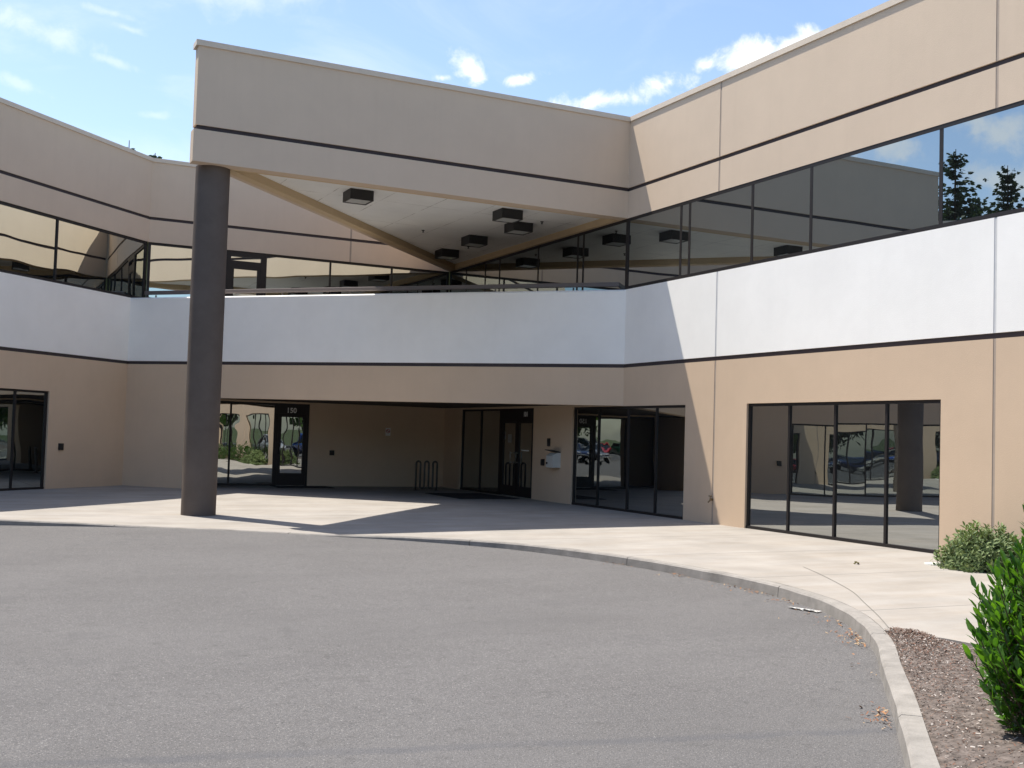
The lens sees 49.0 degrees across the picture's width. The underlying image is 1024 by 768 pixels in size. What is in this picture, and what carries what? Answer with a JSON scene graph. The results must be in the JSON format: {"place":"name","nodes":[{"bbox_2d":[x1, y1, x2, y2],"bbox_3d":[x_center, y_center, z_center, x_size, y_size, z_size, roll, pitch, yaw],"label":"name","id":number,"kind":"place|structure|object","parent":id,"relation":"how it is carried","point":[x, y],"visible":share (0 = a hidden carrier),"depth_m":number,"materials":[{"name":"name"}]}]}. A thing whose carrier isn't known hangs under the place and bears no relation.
{"place":"outdoors","nodes":[
{"label":"outdoors","id":0,"kind":"place"},
{"bbox_2d":[0,0,888,161],"label":"sky","id":1,"kind":"structure","parent":0,"point":[117,71],"materials":[{"name":"blue"}]},
{"bbox_2d":[0,525,937,767],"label":"driveway","id":2,"kind":"structure","parent":0,"point":[126,647],"depth_m":9.08,"materials":[{"name":"grey asphalt"}]},
{"bbox_2d":[0,519,939,767],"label":"kerb","id":3,"kind":"structure","parent":2,"relation":"on","point":[917,749],"depth_m":12.81,"materials":[{"name":"concrete"}]},
{"bbox_2d":[613,562,890,728],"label":"leaf litter","id":4,"kind":"object","parent":2,"relation":"on","point":[878,709],"visible":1,"depth_m":10.65,"materials":[{"name":"brown"}]},
{"bbox_2d":[790,606,819,611],"bbox_3d":[3.253,2.502,12.510,0.400,0.023,0.115,-1,-4,43],"label":"paper scrap","id":5,"kind":"object","parent":2,"relation":"on","point":[805,609],"visible":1,"depth_m":12.49,"materials":[{"name":"white"}]},
{"bbox_2d":[0,485,1009,647],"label":"walkway","id":6,"kind":"structure","parent":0,"point":[884,588],"depth_m":20.21,"materials":[{"name":"concrete"}]},
{"bbox_2d":[270,485,333,487],"bbox_3d":[-6.081,2.979,32.595,1.650,0.012,0.950,3,-3,-26],"label":"door mat","id":7,"kind":"object","parent":6,"relation":"on","point":[302,486],"depth_m":32.37,"materials":[{"name":"grey rubber"}]},
{"bbox_2d":[415,460,437,490],"bbox_3d":[-2.511,2.683,33.007,0.799,0.874,0.139,3,-3,-26],"label":"bike rack","id":8,"kind":"object","parent":6,"relation":"on","point":[428,462],"visible":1,"depth_m":32.99,"materials":[{"name":"grey paint"}]},
{"bbox_2d":[426,493,518,498],"bbox_3d":[-1.104,3.024,30.372,1.700,0.012,2.450,3,-3,-26],"label":"door mat","id":9,"kind":"object","parent":6,"relation":"on","point":[470,496],"depth_m":30.20,"materials":[{"name":"grey rubber"}]},
{"bbox_2d":[0,0,1023,554],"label":"office building","id":10,"kind":"structure","parent":6,"relation":"on","point":[806,318],"depth_m":24.35,"materials":[{"name":"beige paint"}]},
{"bbox_2d":[0,388,47,490],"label":"window","id":11,"kind":"structure","parent":10,"relation":"in","point":[23,413],"depth_m":27.24,"materials":[{"name":"clear glass"}]},
{"bbox_2d":[58,443,63,449],"bbox_3d":[-11.373,1.582,28.362,0.062,0.170,0.150,1,-3,19],"label":"door button","id":12,"kind":"object","parent":10,"relation":"attached to","point":[60,446],"depth_m":28.32,"materials":[{"name":"black metal"}]},
{"bbox_2d":[0,201,146,297],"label":"ribbon window","id":13,"kind":"structure","parent":10,"relation":"in","point":[34,244],"depth_m":28.69,"materials":[{"name":"clear glass"}]},
{"bbox_2d":[146,242,227,297],"bbox_3d":[-9.299,-2.631,32.134,2.218,2.635,0.112,3,-3,-26],"label":"ribbon window","id":14,"kind":"structure","parent":10,"relation":"in","point":[168,265],"depth_m":31.92,"materials":[{"name":"clear glass"}]},
{"bbox_2d":[230,260,260,295],"bbox_3d":[-7.821,-2.410,32.845,0.880,2.348,0.050,3,-3,-26],"label":"door","id":15,"kind":"structure","parent":10,"relation":"in","point":[244,275],"depth_m":32.87,"materials":[{"name":"brown metal"}]},
{"bbox_2d":[217,401,276,485],"bbox_3d":[-8.155,1.715,32.578,2.600,2.427,0.112,3,-3,-26],"label":"window","id":16,"kind":"structure","parent":10,"relation":"in","point":[247,430],"depth_m":32.77,"materials":[{"name":"clear glass"}]},
{"bbox_2d":[276,413,306,484],"bbox_3d":[-6.530,1.943,33.321,0.860,2.118,0.120,3,-3,-26],"label":"door","id":17,"kind":"structure","parent":10,"relation":"in","point":[291,443],"depth_m":33.35,"materials":[{"name":"brown metal"}]},
{"bbox_2d":[263,254,448,295],"bbox_3d":[-4.697,-2.385,34.409,5.902,2.635,0.112,3,-3,-26],"label":"ribbon window","id":18,"kind":"structure","parent":10,"relation":"in","point":[280,271],"depth_m":34.14,"materials":[{"name":"clear glass"}]},
{"bbox_2d":[343,188,373,204],"bbox_3d":[-3.421,-4.166,25.017,0.540,0.229,0.540,3,-3,-26],"label":"ceiling light","id":19,"kind":"object","parent":10,"relation":"hanging from","point":[357,196],"visible":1,"depth_m":24.83,"materials":[{"name":"black metal"}]},
{"bbox_2d":[144,282,618,296],"bbox_3d":[-3.818,-1.872,28.792,13.501,1.232,0.090,1,-3,20],"label":"terrace railing","id":20,"kind":"object","parent":10,"relation":"on","point":[449,287],"visible":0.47,"depth_m":28.37,"materials":[{"name":"grey paint"}]},
{"bbox_2d":[385,428,390,435],"bbox_3d":[-3.819,1.475,34.632,0.160,0.240,0.009,3,-3,-26],"label":"wall sign","id":21,"kind":"object","parent":10,"relation":"attached to","point":[387,432],"visible":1,"depth_m":34.63,"materials":[{"name":"white plastic"}]},
{"bbox_2d":[435,248,458,259],"bbox_3d":[-1.887,-3.760,32.599,0.540,0.229,0.540,3,-3,-26],"label":"ceiling light","id":22,"kind":"object","parent":10,"relation":"hanging from","point":[447,254],"visible":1,"depth_m":32.41,"materials":[{"name":"black metal"}]},
{"bbox_2d":[461,234,487,247],"bbox_3d":[-1.014,-3.844,30.277,0.540,0.229,0.540,3,-3,-26],"label":"ceiling light","id":23,"kind":"object","parent":10,"relation":"hanging from","point":[476,241],"visible":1,"depth_m":30.09,"materials":[{"name":"black metal"}]},
{"bbox_2d":[460,409,500,493],"bbox_3d":[-0.909,1.960,33.144,0.112,2.427,2.680,3,-3,-26],"label":"window","id":24,"kind":"structure","parent":10,"relation":"in","point":[480,448],"depth_m":33.10,"materials":[{"name":"clear glass"}]},
{"bbox_2d":[492,208,522,223],"bbox_3d":[-0.104,-3.989,26.645,0.540,0.229,0.540,3,-3,-26],"label":"ceiling light","id":25,"kind":"object","parent":10,"relation":"hanging from","point":[507,215],"visible":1,"depth_m":26.47,"materials":[{"name":"black metal"}]},
{"bbox_2d":[500,419,517,495],"bbox_3d":[-0.106,2.046,31.401,0.120,2.118,0.980,3,-3,-26],"label":"door","id":26,"kind":"structure","parent":10,"relation":"in","point":[509,426],"depth_m":31.44,"materials":[{"name":"brown metal"}]},
{"bbox_2d":[504,221,532,234],"bbox_3d":[0.165,-3.907,28.194,0.540,0.229,0.540,3,-3,-26],"label":"ceiling light","id":27,"kind":"object","parent":10,"relation":"hanging from","point":[520,228],"visible":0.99,"depth_m":28.02,"materials":[{"name":"black metal"}]},
{"bbox_2d":[515,419,533,497],"bbox_3d":[0.333,2.017,30.515,0.120,2.118,0.980,3,-3,-26],"label":"door","id":28,"kind":"structure","parent":10,"relation":"in","point":[523,462],"depth_m":30.58,"materials":[{"name":"brown metal"}]},
{"bbox_2d":[449,219,627,292],"bbox_3d":[0.375,-2.396,30.939,0.104,2.633,10.534,3,-3,-26],"label":"ribbon window","id":29,"kind":"structure","parent":10,"relation":"in","point":[599,254],"depth_m":28.99,"materials":[{"name":"clear glass"}]},
{"bbox_2d":[545,449,560,467],"bbox_3d":[1.042,1.903,28.698,0.270,0.457,0.380,3,-3,-26],"label":"drop box","id":30,"kind":"object","parent":10,"relation":"attached to","point":[553,460],"visible":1,"depth_m":28.58,"materials":[{"name":"grey metal"}]},
{"bbox_2d":[571,405,684,519],"bbox_3d":[2.645,1.727,25.981,0.112,2.427,4.840,3,-3,-26],"label":"window","id":31,"kind":"structure","parent":10,"relation":"in","point":[626,458],"depth_m":25.78,"materials":[{"name":"clear glass"}]},
{"bbox_2d":[626,100,1023,288],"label":"ribbon window","id":32,"kind":"structure","parent":10,"relation":"in","point":[968,169],"depth_m":19.75,"materials":[{"name":"clear glass"}]},
{"bbox_2d":[746,400,940,553],"bbox_3d":[5.708,1.527,19.807,0.112,2.427,4.830,3,-3,-26],"label":"window","id":33,"kind":"structure","parent":10,"relation":"in","point":[861,472],"depth_m":19.50,"materials":[{"name":"clear glass"}]},
{"bbox_2d":[924,562,943,565],"bbox_3d":[6.103,2.611,16.176,0.340,0.070,0.340,3,-3,-26],"label":"valve cover","id":34,"kind":"object","parent":6,"relation":"on","point":[930,563],"visible":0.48,"depth_m":16.12,"materials":[{"name":"plastic"}]},
{"bbox_2d":[885,626,1023,767],"bbox_3d":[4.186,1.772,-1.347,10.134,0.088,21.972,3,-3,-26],"label":"mulch bed","id":35,"kind":"object","parent":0,"point":[987,746],"visible":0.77,"depth_m":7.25,"materials":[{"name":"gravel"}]},
{"bbox_2d":[962,504,1023,736],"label":"laurel bush","id":36,"kind":"object","parent":35,"relation":"on","point":[1000,653],"visible":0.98,"depth_m":6.72,"materials":[{"name":"green plant"}]},
{"label":"ground","id":37,"kind":"structure","parent":0,"visible":0},
{"bbox_2d":[145,153,161,297],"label":"fir tree","id":38,"kind":"object","parent":37,"relation":"on","point":[155,156],"visible":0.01,"depth_m":63.20,"materials":[{"name":"green plant"}]},
{"bbox_3d":[12.049,2.289,5.261,1.469,0.024,26.850,3,-3,-26],"label":"wall bed","id":39,"kind":"object","parent":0,"visible":0},
{"bbox_2d":[930,520,1022,573],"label":"shrub","id":40,"kind":"object","parent":39,"relation":"on","point":[974,549],"visible":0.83,"depth_m":15.53,"materials":[{"name":"green plant"}]}
]}

